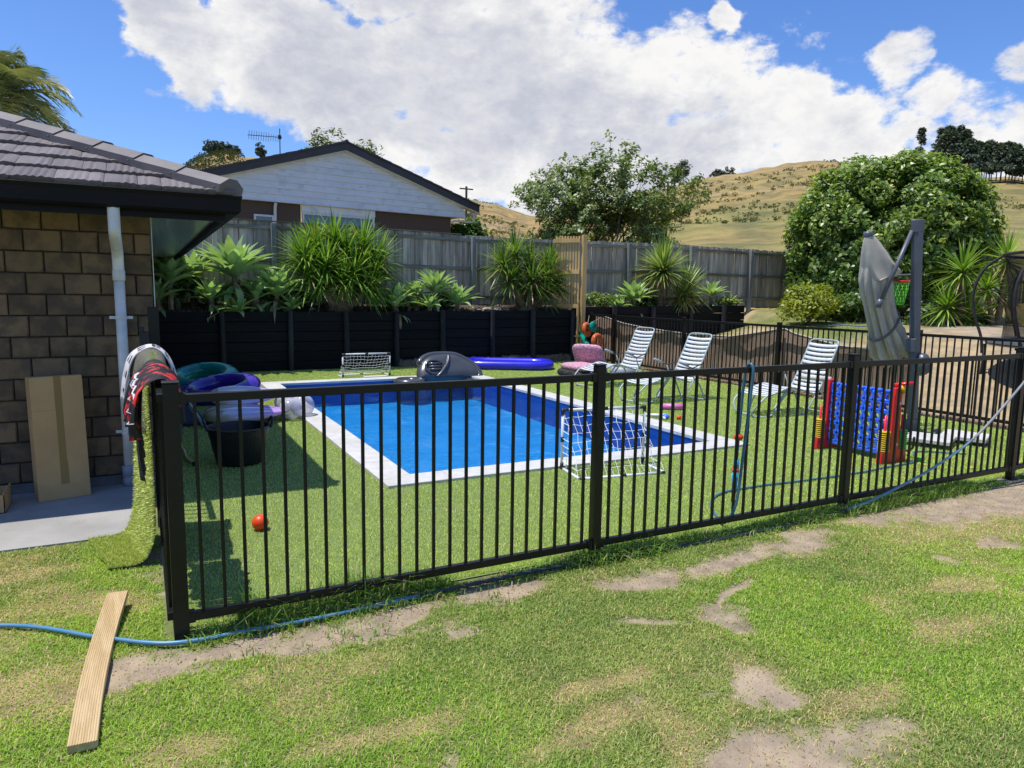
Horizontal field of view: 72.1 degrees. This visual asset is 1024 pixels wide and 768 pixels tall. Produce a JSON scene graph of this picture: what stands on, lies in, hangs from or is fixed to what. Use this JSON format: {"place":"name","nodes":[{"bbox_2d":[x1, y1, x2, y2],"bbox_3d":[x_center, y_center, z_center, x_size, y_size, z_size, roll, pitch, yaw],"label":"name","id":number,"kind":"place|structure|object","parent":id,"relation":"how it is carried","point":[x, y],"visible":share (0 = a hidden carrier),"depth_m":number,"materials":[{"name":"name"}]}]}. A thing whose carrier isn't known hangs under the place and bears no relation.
{"place":"outdoors","nodes":[
{"label":"outdoors","id":0,"kind":"place"},
{"bbox_2d":[0,484,134,552],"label":"path","id":1,"kind":"structure","parent":0,"point":[27,520],"depth_m":5.05,"materials":[{"name":"concrete"}]},
{"bbox_2d":[0,482,11,513],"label":"open carton","id":2,"kind":"object","parent":1,"relation":"on","point":[5,497],"visible":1,"depth_m":5.23,"materials":[{"name":"cardboard"}]},
{"bbox_2d":[25,374,90,502],"bbox_3d":[-3.588,0.417,5.561,0.350,0.978,0.274,-6,10,-41],"label":"cardboard box","id":3,"kind":"object","parent":1,"relation":"on","point":[57,433],"visible":1,"depth_m":5.48,"materials":[{"name":"brown cardboard"}]},
{"bbox_2d":[0,482,164,615],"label":"lawn","id":4,"kind":"structure","parent":0,"point":[155,555],"depth_m":4.07,"materials":[{"name":"green grass"}]},
{"bbox_2d":[0,110,242,494],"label":"brick house","id":5,"kind":"structure","parent":4,"relation":"on","point":[61,190],"depth_m":5.58,"materials":[{"name":"brick"}]},
{"bbox_2d":[107,207,135,486],"bbox_3d":[-3.095,-0.254,5.583,0.170,2.287,0.569,-3,8,-27],"label":"downpipe","id":6,"kind":"object","parent":5,"relation":"attached to","point":[120,317],"visible":0.91,"depth_m":5.72,"materials":[{"name":"white plastic"}]},
{"bbox_2d":[88,348,165,568],"bbox_3d":[-2.410,0.427,4.385,0.521,1.266,0.664,-3,8,-27],"label":"turf offcut","id":7,"kind":"object","parent":4,"relation":"on","point":[131,543],"visible":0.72,"depth_m":4.35,"materials":[{"name":"green plastic"}]},
{"bbox_2d":[120,344,176,400],"bbox_3d":[-2.431,-0.070,4.733,0.383,0.391,0.240,-3,8,-27],"label":"towel","id":8,"kind":"object","parent":7,"relation":"hanging from","point":[133,354],"visible":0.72,"depth_m":4.66,"materials":[{"name":"fabric"}]},
{"bbox_2d":[139,307,159,346],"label":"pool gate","id":9,"kind":"structure","parent":4,"relation":"on","point":[153,331],"depth_m":5.62,"materials":[{"name":"black metal"}]},
{"bbox_2d":[151,380,172,620],"bbox_3d":[-2.052,0.511,4.106,0.058,1.248,1.828,-3,8,-27],"label":"pool fence","id":10,"kind":"object","parent":4,"relation":"on","point":[159,449],"visible":0.72,"depth_m":3.59,"materials":[{"name":"black metal"}]},
{"bbox_2d":[123,363,185,440],"bbox_3d":[-1.860,0.080,3.653,0.304,0.332,0.584,-3,8,-27],"label":"printed swimwear","id":11,"kind":"object","parent":10,"relation":"hanging from","point":[142,378],"visible":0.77,"depth_m":3.51,"materials":[{"name":"red fabric"}]},
{"bbox_2d":[136,359,182,482],"bbox_3d":[-1.953,0.183,3.892,0.242,0.594,0.580,-3,8,-27],"label":"black swimwear","id":12,"kind":"object","parent":10,"relation":"hanging from","point":[140,445],"visible":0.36,"depth_m":3.67,"materials":[{"name":"fabric"}]},
{"bbox_2d":[153,302,740,313],"bbox_3d":[-2.183,-1.911,17.579,18.500,0.226,3.400,-3,8,-27],"label":"planting bed","id":13,"kind":"object","parent":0,"point":[509,306],"visible":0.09,"depth_m":15.75,"materials":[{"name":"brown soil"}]},
{"bbox_2d":[152,276,186,316],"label":"agave plant","id":14,"kind":"object","parent":13,"relation":"on","point":[160,294],"visible":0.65,"depth_m":13.31,"materials":[{"name":"green plant"}]},
{"bbox_2d":[151,256,207,310],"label":"agave plant","id":15,"kind":"object","parent":13,"relation":"on","point":[166,269],"visible":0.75,"depth_m":13.51,"materials":[{"name":"green plant"}]},
{"bbox_2d":[165,277,218,307],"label":"bush","id":16,"kind":"object","parent":13,"relation":"on","point":[189,284],"visible":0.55,"depth_m":13.91,"materials":[{"name":"green plant"}]},
{"bbox_2d":[180,250,221,305],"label":"agave plant","id":17,"kind":"object","parent":13,"relation":"on","point":[193,257],"visible":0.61,"depth_m":14.10,"materials":[{"name":"green plant"}]},
{"bbox_2d":[182,278,239,321],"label":"agave plant","id":18,"kind":"object","parent":13,"relation":"on","point":[210,291],"visible":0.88,"depth_m":13.72,"materials":[{"name":"green plant"}]},
{"bbox_2d":[181,234,283,310],"bbox_3d":[-5.513,-2.160,14.071,1.839,1.713,1.819,1,7,5],"label":"agave plant","id":19,"kind":"object","parent":13,"relation":"on","point":[231,259],"visible":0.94,"depth_m":13.91,"materials":[{"name":"green plant"}]},
{"bbox_2d":[213,296,258,316],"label":"agave plant","id":20,"kind":"object","parent":13,"relation":"on","point":[234,306],"visible":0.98,"depth_m":13.84,"materials":[{"name":"green plant"}]},
{"bbox_2d":[229,286,279,307],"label":"bush","id":21,"kind":"object","parent":13,"relation":"on","point":[268,297],"visible":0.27,"depth_m":14.50,"materials":[{"name":"green plant"}]},
{"bbox_2d":[233,275,279,311],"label":"agave plant","id":22,"kind":"object","parent":13,"relation":"on","point":[254,291],"visible":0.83,"depth_m":14.19,"materials":[{"name":"green plant"}]},
{"bbox_2d":[237,263,309,322],"bbox_3d":[-4.824,-1.803,14.478,1.405,1.338,1.422,1,7,2],"label":"agave plant","id":23,"kind":"object","parent":13,"relation":"on","point":[278,278],"visible":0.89,"depth_m":14.30,"materials":[{"name":"green plant"}]},
{"bbox_2d":[273,292,308,310],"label":"agave plant","id":24,"kind":"object","parent":13,"relation":"on","point":[290,302],"visible":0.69,"depth_m":14.46,"materials":[{"name":"green plant"}]},
{"bbox_2d":[279,287,315,309],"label":"bush","id":25,"kind":"object","parent":13,"relation":"on","point":[302,300],"visible":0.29,"depth_m":14.94,"materials":[{"name":"green plant"}]},
{"bbox_2d":[268,206,409,315],"bbox_3d":[-3.660,-2.635,15.131,3.273,2.448,2.147,-3,8,-27],"label":"yucca plant","id":26,"kind":"object","parent":13,"relation":"on","point":[335,289],"visible":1,"depth_m":14.89,"materials":[{"name":"green plant"}]},
{"bbox_2d":[373,282,424,325],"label":"agave plant","id":27,"kind":"object","parent":13,"relation":"on","point":[396,297],"visible":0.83,"depth_m":15.45,"materials":[{"name":"green plant"}]},
{"bbox_2d":[398,294,424,310],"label":"bush","id":28,"kind":"object","parent":13,"relation":"on","point":[410,305],"visible":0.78,"depth_m":15.75,"materials":[{"name":"green plant"}]},
{"bbox_2d":[399,279,432,309],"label":"agave plant","id":29,"kind":"object","parent":13,"relation":"on","point":[416,289],"visible":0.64,"depth_m":16.00,"materials":[{"name":"green plant"}]},
{"bbox_2d":[416,292,444,310],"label":"agave plant","id":30,"kind":"object","parent":13,"relation":"on","point":[428,300],"visible":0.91,"depth_m":15.82,"materials":[{"name":"green plant"}]},
{"bbox_2d":[413,269,463,311],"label":"agave plant","id":31,"kind":"object","parent":13,"relation":"on","point":[435,282],"visible":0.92,"depth_m":15.99,"materials":[{"name":"green plant"}]},
{"bbox_2d":[438,282,482,310],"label":"agave plant","id":32,"kind":"object","parent":13,"relation":"on","point":[456,297],"visible":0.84,"depth_m":16.23,"materials":[{"name":"green plant"}]},
{"bbox_2d":[473,225,571,313],"bbox_3d":[0.363,-2.778,17.218,2.692,2.241,2.075,-3,8,-27],"label":"yucca plant","id":33,"kind":"object","parent":13,"relation":"on","point":[531,293],"visible":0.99,"depth_m":17.07,"materials":[{"name":"green plant"}]},
{"bbox_2d":[579,291,614,306],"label":"bush","id":34,"kind":"object","parent":13,"relation":"on","point":[601,300],"visible":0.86,"depth_m":18.11,"materials":[{"name":"green plant"}]},
{"bbox_2d":[612,280,656,316],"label":"agave plant","id":35,"kind":"object","parent":13,"relation":"on","point":[634,291],"visible":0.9,"depth_m":18.52,"materials":[{"name":"green plant"}]},
{"bbox_2d":[628,293,657,306],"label":"bush","id":36,"kind":"object","parent":13,"relation":"on","point":[647,301],"visible":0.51,"depth_m":19.15,"materials":[{"name":"green plant"}]},
{"bbox_2d":[628,230,698,305],"bbox_3d":[4.136,-3.111,19.328,2.221,2.356,2.203,-3,8,-27],"label":"yucca plant","id":37,"kind":"object","parent":13,"relation":"on","point":[661,265],"visible":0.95,"depth_m":19.06,"materials":[{"name":"green plant"}]},
{"bbox_2d":[655,258,717,314],"bbox_3d":[4.822,-2.701,19.555,1.876,1.682,1.830,-3,8,-27],"label":"yucca plant","id":38,"kind":"object","parent":13,"relation":"on","point":[682,293],"visible":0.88,"depth_m":19.27,"materials":[{"name":"green plant"}]},
{"bbox_2d":[696,280,729,305],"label":"agave plant","id":39,"kind":"object","parent":13,"relation":"on","point":[715,291],"visible":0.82,"depth_m":20.10,"materials":[{"name":"green plant"}]},
{"bbox_2d":[714,296,740,312],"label":"bush","id":40,"kind":"object","parent":13,"relation":"on","point":[724,300],"visible":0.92,"depth_m":20.18,"materials":[{"name":"green plant"}]},
{"bbox_2d":[314,398,620,473],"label":"pool floor","id":41,"kind":"structure","parent":0,"point":[411,442],"depth_m":10.37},
{"bbox_2d":[300,387,680,473],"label":"pool water","id":42,"kind":"structure","parent":0,"point":[443,425],"depth_m":9.43,"materials":[{"name":"blue liquid"}]},
{"bbox_2d":[416,351,482,381],"bbox_3d":[-1.239,-0.314,13.789,1.375,0.627,0.575,-3,8,-27],"label":"inflatable lounge","id":43,"kind":"object","parent":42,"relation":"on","point":[442,366],"visible":0.85,"depth_m":13.65,"materials":[{"name":"grey plastic"}]},
{"bbox_2d":[284,378,700,449],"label":"pool wall","id":44,"kind":"structure","parent":0,"point":[653,431],"depth_m":12.00,"materials":[{"name":"blue tile"}]},
{"bbox_2d":[0,473,1023,767],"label":"lawn","id":45,"kind":"structure","parent":0,"point":[774,745],"depth_m":3.08,"materials":[{"name":"green plant"}]},
{"bbox_2d":[67,590,127,753],"bbox_3d":[-1.820,1.211,3.108,0.121,0.085,1.292,-2,8,-24],"label":"deck plank","id":46,"kind":"object","parent":45,"relation":"on","point":[84,732],"visible":1,"depth_m":2.97,"materials":[{"name":"beige wood"}]},
{"bbox_2d":[216,554,460,624],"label":"long grass","id":47,"kind":"structure","parent":45,"relation":"on","point":[434,582],"depth_m":3.77,"materials":[{"name":"green plant"}]},
{"bbox_2d":[169,585,569,700],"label":"weeds","id":48,"kind":"object","parent":45,"relation":"on","point":[370,639],"visible":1,"depth_m":3.43,"materials":[{"name":"green plant"}]},
{"bbox_2d":[0,381,1023,645],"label":"garden hose","id":49,"kind":"object","parent":45,"relation":"on","point":[116,639],"visible":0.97,"depth_m":3.90,"materials":[{"name":"blue rubber"}]},
{"bbox_2d":[50,474,1023,767],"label":"soil crumbs","id":50,"kind":"object","parent":45,"relation":"on","point":[652,622],"visible":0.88,"depth_m":3.58,"materials":[{"name":"brown soil"}]},
{"bbox_2d":[161,347,1023,639],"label":"pool fence","id":51,"kind":"object","parent":45,"relation":"on","point":[599,377],"visible":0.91,"depth_m":4.36,"materials":[{"name":"black metal"}]},
{"bbox_2d":[710,363,966,523],"bbox_3d":[3.043,0.278,6.448,4.259,1.204,0.678,-5,9,-38],"label":"garden hose","id":52,"kind":"object","parent":51,"relation":"hanging from","point":[739,473],"visible":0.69,"depth_m":4.95,"materials":[{"name":"blue rubber"}]},
{"bbox_2d":[180,472,1023,649],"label":"long grass","id":53,"kind":"structure","parent":45,"relation":"on","point":[910,496],"depth_m":4.50,"materials":[{"name":"green plant"}]},
{"bbox_2d":[0,0,1023,217],"label":"sky","id":54,"kind":"structure","parent":0,"point":[479,95],"materials":[{"name":"blue"}]},
{"bbox_2d":[181,360,1023,629],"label":"artificial turf","id":55,"kind":"structure","parent":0,"point":[301,497],"depth_m":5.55,"materials":[{"name":"green plastic"}]},
{"bbox_2d":[182,391,206,425],"bbox_3d":[-4.436,0.320,9.093,0.782,0.199,1.804,-3,8,-27],"label":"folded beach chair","id":56,"kind":"object","parent":55,"relation":"on","point":[189,416],"visible":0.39,"depth_m":8.77,"materials":[{"name":"blue fabric"}]},
{"bbox_2d":[175,362,237,386],"bbox_3d":[-4.912,-0.091,11.178,1.073,0.456,0.963,-3,8,-27],"label":"swim ring","id":57,"kind":"object","parent":55,"relation":"on","point":[188,373],"visible":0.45,"depth_m":11.33,"materials":[{"name":"teal plastic"}]},
{"bbox_2d":[181,372,260,405],"bbox_3d":[-4.355,0.090,10.472,1.172,0.454,1.023,-3,8,-27],"label":"swim ring","id":58,"kind":"object","parent":55,"relation":"on","point":[207,383],"visible":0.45,"depth_m":10.58,"materials":[{"name":"blue plastic"}]},
{"bbox_2d":[202,415,273,466],"bbox_3d":[-2.614,0.533,6.734,0.572,0.433,0.572,3,8,17],"label":"rubber tub","id":59,"kind":"object","parent":55,"relation":"on","point":[230,451],"visible":0.91,"depth_m":6.56,"materials":[{"name":"black rubber"}]},
{"bbox_2d":[203,386,314,423],"bbox_3d":[-3.212,0.260,8.970,1.365,0.411,0.966,-3,8,-27],"label":"shell lilo","id":60,"kind":"object","parent":55,"relation":"on","point":[250,410],"visible":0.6,"depth_m":8.76,"materials":[{"name":"purple plastic"}]},
{"bbox_2d":[252,514,268,530],"bbox_3d":[-1.748,0.962,4.882,0.112,0.112,0.112,-3,8,-27],"label":"ball","id":61,"kind":"object","parent":55,"relation":"on","point":[257,523],"visible":0.86,"depth_m":4.84,"materials":[{"name":"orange plastic"}]},
{"bbox_2d":[338,352,390,376],"bbox_3d":[-2.918,-0.394,13.859,0.965,0.473,0.415,-3,8,-27],"label":"mini goal","id":62,"kind":"object","parent":55,"relation":"on","point":[343,370],"visible":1,"depth_m":13.78,"materials":[{"name":"white plastic"}]},
{"bbox_2d":[159,304,744,371],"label":"retaining wall","id":63,"kind":"structure","parent":55,"relation":"on","point":[289,340],"depth_m":15.33,"materials":[{"name":"black wood"}]},
{"bbox_2d":[261,375,749,488],"bbox_3d":[-0.899,0.338,10.162,4.191,0.043,7.396,-3,8,-27],"label":"pool coping","id":64,"kind":"object","parent":55,"relation":"on","point":[334,436],"visible":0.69,"depth_m":7.55,"materials":[{"name":"white concrete"}]},
{"bbox_2d":[469,357,553,370],"bbox_3d":[-0.094,-0.447,15.659,2.050,0.205,1.050,1,7,2],"label":"inflatable raft","id":65,"kind":"object","parent":55,"relation":"on","point":[516,364],"visible":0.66,"depth_m":15.18,"materials":[{"name":"blue plastic"}]},
{"bbox_2d":[553,235,587,343],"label":"timber gate","id":66,"kind":"structure","parent":55,"relation":"on","point":[580,317],"depth_m":17.37,"materials":[{"name":"brown wood"}]},
{"bbox_2d":[557,344,607,374],"bbox_3d":[1.445,-0.454,14.096,0.893,0.673,1.016,7,10,42],"label":"floor lounger","id":67,"kind":"object","parent":55,"relation":"on","point":[586,354],"visible":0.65,"depth_m":14.11,"materials":[{"name":"pink fabric"}]},
{"bbox_2d":[560,405,664,479],"bbox_3d":[0.958,0.541,6.628,0.905,0.593,0.455,-2,8,-19],"label":"mini goal","id":68,"kind":"object","parent":55,"relation":"on","point":[643,429],"visible":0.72,"depth_m":6.67,"materials":[{"name":"white plastic"}]},
{"bbox_2d":[574,327,654,387],"bbox_3d":[1.882,-0.505,12.978,1.526,1.074,0.641,-3,8,-27],"label":"sun lounger","id":69,"kind":"object","parent":55,"relation":"on","point":[628,352],"visible":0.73,"depth_m":13.14,"materials":[{"name":"white plastic"}]},
{"bbox_2d":[619,332,712,403],"bbox_3d":[2.443,-0.267,11.207,1.520,1.074,0.638,-3,8,-27],"label":"sun lounger","id":70,"kind":"object","parent":55,"relation":"on","point":[682,363],"visible":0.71,"depth_m":11.34,"materials":[{"name":"white plastic"}]},
{"bbox_2d":[733,338,838,417],"bbox_3d":[3.930,-0.101,10.097,1.526,1.074,0.641,-3,8,-27],"label":"sun lounger","id":71,"kind":"object","parent":55,"relation":"on","point":[783,388],"visible":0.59,"depth_m":10.20,"materials":[{"name":"white plastic"}]},
{"bbox_2d":[588,312,1023,426],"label":"pool fence","id":72,"kind":"object","parent":55,"relation":"on","point":[684,321],"visible":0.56,"depth_m":12.55,"materials":[{"name":"black metal"}]},
{"bbox_2d":[579,317,602,346],"bbox_3d":[1.900,-1.202,17.132,0.406,0.946,0.871,-3,8,-27],"label":"float bundle","id":73,"kind":"object","parent":72,"relation":"hanging from","point":[591,328],"visible":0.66,"depth_m":17.09,"materials":[{"name":"orange plastic"}]},
{"bbox_2d":[814,379,907,464],"bbox_3d":[3.699,0.373,7.476,0.399,0.770,0.882,-3,8,-27],"label":"four in row game","id":74,"kind":"object","parent":55,"relation":"on","point":[860,427],"visible":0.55,"depth_m":7.36,"materials":[{"name":"blue plastic"}]},
{"bbox_2d":[858,219,991,446],"bbox_3d":[4.945,-0.643,8.352,1.249,2.593,1.409,-3,8,-27],"label":"parasol","id":75,"kind":"object","parent":55,"relation":"on","point":[888,337],"visible":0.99,"depth_m":8.46,"materials":[{"name":"grey fabric"}]},
{"bbox_2d":[893,274,910,304],"bbox_3d":[4.953,-1.237,8.845,0.482,0.491,0.552,-3,8,-27],"label":"toy hoop","id":76,"kind":"object","parent":75,"relation":"hanging from","point":[907,285],"visible":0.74,"depth_m":8.99,"materials":[{"name":"green plastic"}]},
{"bbox_2d":[192,154,1023,359],"bbox_3d":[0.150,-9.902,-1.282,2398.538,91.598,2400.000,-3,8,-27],"label":"hills","id":77,"kind":"structure","parent":0,"point":[765,233],"depth_m":136.49,"materials":[{"name":"beige plant"}]},
{"bbox_2d":[0,44,82,132],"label":"palm tree","id":78,"kind":"object","parent":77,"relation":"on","point":[15,77],"visible":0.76,"depth_m":14.90,"materials":[{"name":"green plant"}]},
{"bbox_2d":[182,148,245,169],"bbox_3d":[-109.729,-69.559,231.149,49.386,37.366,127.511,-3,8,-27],"label":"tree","id":79,"kind":"object","parent":77,"relation":"on","point":[218,154],"visible":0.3,"depth_m":228.00,"materials":[{"name":"green plant"}]},
{"bbox_2d":[301,127,346,148],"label":"tree","id":80,"kind":"object","parent":77,"relation":"on","point":[322,141],"visible":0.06,"depth_m":56.73,"materials":[{"name":"green plant"}]},
{"bbox_2d":[199,139,479,281],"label":"gable house","id":81,"kind":"structure","parent":77,"relation":"on","point":[351,181],"depth_m":23.91,"materials":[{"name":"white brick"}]},
{"bbox_2d":[302,212,374,246],"bbox_3d":[-5.925,-5.123,24.167,2.628,1.355,0.469,-3,8,-27],"label":"window","id":82,"kind":"structure","parent":81,"relation":"in","point":[350,219],"depth_m":24.12,"materials":[{"name":"white glass"}]},
{"bbox_2d":[451,216,493,236],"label":"bush","id":83,"kind":"object","parent":77,"relation":"on","point":[473,228],"visible":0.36,"depth_m":28.45,"materials":[{"name":"green plant"}]},
{"bbox_2d":[151,218,803,312],"bbox_3d":[1.058,-2.740,18.532,20.196,2.246,0.196,-3,8,-27],"label":"timber fence","id":84,"kind":"object","parent":77,"relation":"on","point":[750,279],"visible":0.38,"depth_m":17.85,"materials":[{"name":"grey wood"}]},
{"bbox_2d":[507,129,711,284],"bbox_3d":[3.704,-5.905,26.014,8.101,6.082,5.112,-3,8,-27],"label":"branching tree","id":85,"kind":"object","parent":77,"relation":"on","point":[583,204],"visible":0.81,"depth_m":25.19,"materials":[{"name":"green plant"}]},
{"bbox_2d":[451,159,1023,241],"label":"hill scrub","id":86,"kind":"object","parent":77,"relation":"on","point":[686,221],"visible":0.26,"depth_m":165.14,"materials":[{"name":"green plant"}]},
{"bbox_2d":[776,280,843,325],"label":"bush","id":87,"kind":"object","parent":77,"relation":"on","point":[819,301],"visible":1,"depth_m":18.75,"materials":[{"name":"green plant"}]},
{"bbox_2d":[826,282,902,322],"bbox_3d":[9.670,-2.129,19.381,2.350,1.376,1.702,-3,8,-27],"label":"bush","id":88,"kind":"object","parent":77,"relation":"on","point":[847,301],"visible":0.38,"depth_m":19.00,"materials":[{"name":"green plant"}]},
{"bbox_2d":[912,127,927,151],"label":"pine tree","id":89,"kind":"object","parent":77,"relation":"on","point":[921,136],"visible":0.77,"depth_m":141.04,"materials":[{"name":"green plant"}]},
{"bbox_2d":[932,129,958,165],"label":"pine tree","id":90,"kind":"object","parent":77,"relation":"on","point":[943,143],"visible":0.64,"depth_m":137.94,"materials":[{"name":"green plant"}]},
{"bbox_2d":[943,130,965,166],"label":"pine tree","id":91,"kind":"object","parent":77,"relation":"on","point":[954,137],"visible":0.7,"depth_m":136.59,"materials":[{"name":"green plant"}]},
{"bbox_2d":[957,138,982,171],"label":"pine tree","id":92,"kind":"object","parent":77,"relation":"on","point":[970,148],"visible":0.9,"depth_m":134.65,"materials":[{"name":"green plant"}]},
{"bbox_2d":[979,144,998,176],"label":"pine tree","id":93,"kind":"object","parent":77,"relation":"on","point":[984,152],"visible":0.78,"depth_m":135.76,"materials":[{"name":"green plant"}]},
{"bbox_2d":[985,144,1014,182],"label":"pine tree","id":94,"kind":"object","parent":77,"relation":"on","point":[998,158],"visible":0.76,"depth_m":133.60,"materials":[{"name":"green plant"}]},
{"bbox_2d":[999,146,1023,182],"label":"pine tree","id":95,"kind":"object","parent":77,"relation":"on","point":[1014,154],"visible":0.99,"depth_m":131.19,"materials":[{"name":"green plant"}]},
{"bbox_2d":[714,309,1023,424],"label":"bank","id":96,"kind":"structure","parent":0,"point":[759,316],"depth_m":14.87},
{"bbox_2d":[606,362,1023,431],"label":"brick edging","id":97,"kind":"object","parent":96,"relation":"on","point":[902,410],"visible":0.2,"depth_m":10.74,"materials":[{"name":"brick"}]},
{"bbox_2d":[595,316,907,408],"bbox_3d":[4.000,-0.662,13.886,0.086,1.146,8.251,-3,8,-27],"label":"shade cloth","id":98,"kind":"object","parent":97,"relation":"on","point":[863,357],"visible":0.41,"depth_m":13.19,"materials":[{"name":"beige fabric"}]},
{"bbox_2d":[780,147,1009,321],"bbox_3d":[11.002,-3.948,20.713,5.727,5.622,5.775,-3,8,-27],"label":"hedge tree","id":99,"kind":"object","parent":96,"relation":"on","point":[836,219],"visible":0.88,"depth_m":19.14,"materials":[{"name":"green plant"}]},
{"bbox_2d":[901,297,988,325],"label":"bush","id":100,"kind":"object","parent":96,"relation":"on","point":[927,310],"visible":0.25,"depth_m":18.11,"materials":[{"name":"green plant"}]},
{"bbox_2d":[921,233,997,326],"bbox_3d":[11.069,-2.345,17.253,2.467,2.802,1.996,-3,8,-27],"label":"yucca plant","id":101,"kind":"object","parent":96,"relation":"on","point":[962,281],"visible":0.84,"depth_m":17.09,"materials":[{"name":"green plant"}]},
{"bbox_2d":[971,224,1023,325],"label":"yucca plant","id":102,"kind":"object","parent":96,"relation":"on","point":[1001,302],"visible":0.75,"depth_m":18.15,"materials":[{"name":"green plant"}]},
{"bbox_2d":[971,250,1023,373],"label":"trampoline","id":103,"kind":"object","parent":96,"relation":"on","point":[1013,309],"visible":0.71,"depth_m":12.55,"materials":[{"name":"black metal"}]},
{"bbox_2d":[979,273,1023,307],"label":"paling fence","id":104,"kind":"object","parent":96,"relation":"on","point":[1011,280],"visible":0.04,"depth_m":24.05,"materials":[{"name":"grey wood"}]},
{"bbox_2d":[769,310,1023,343],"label":"bank grass","id":105,"kind":"structure","parent":0,"point":[1005,317],"depth_m":17.29,"materials":[{"name":"plant"}]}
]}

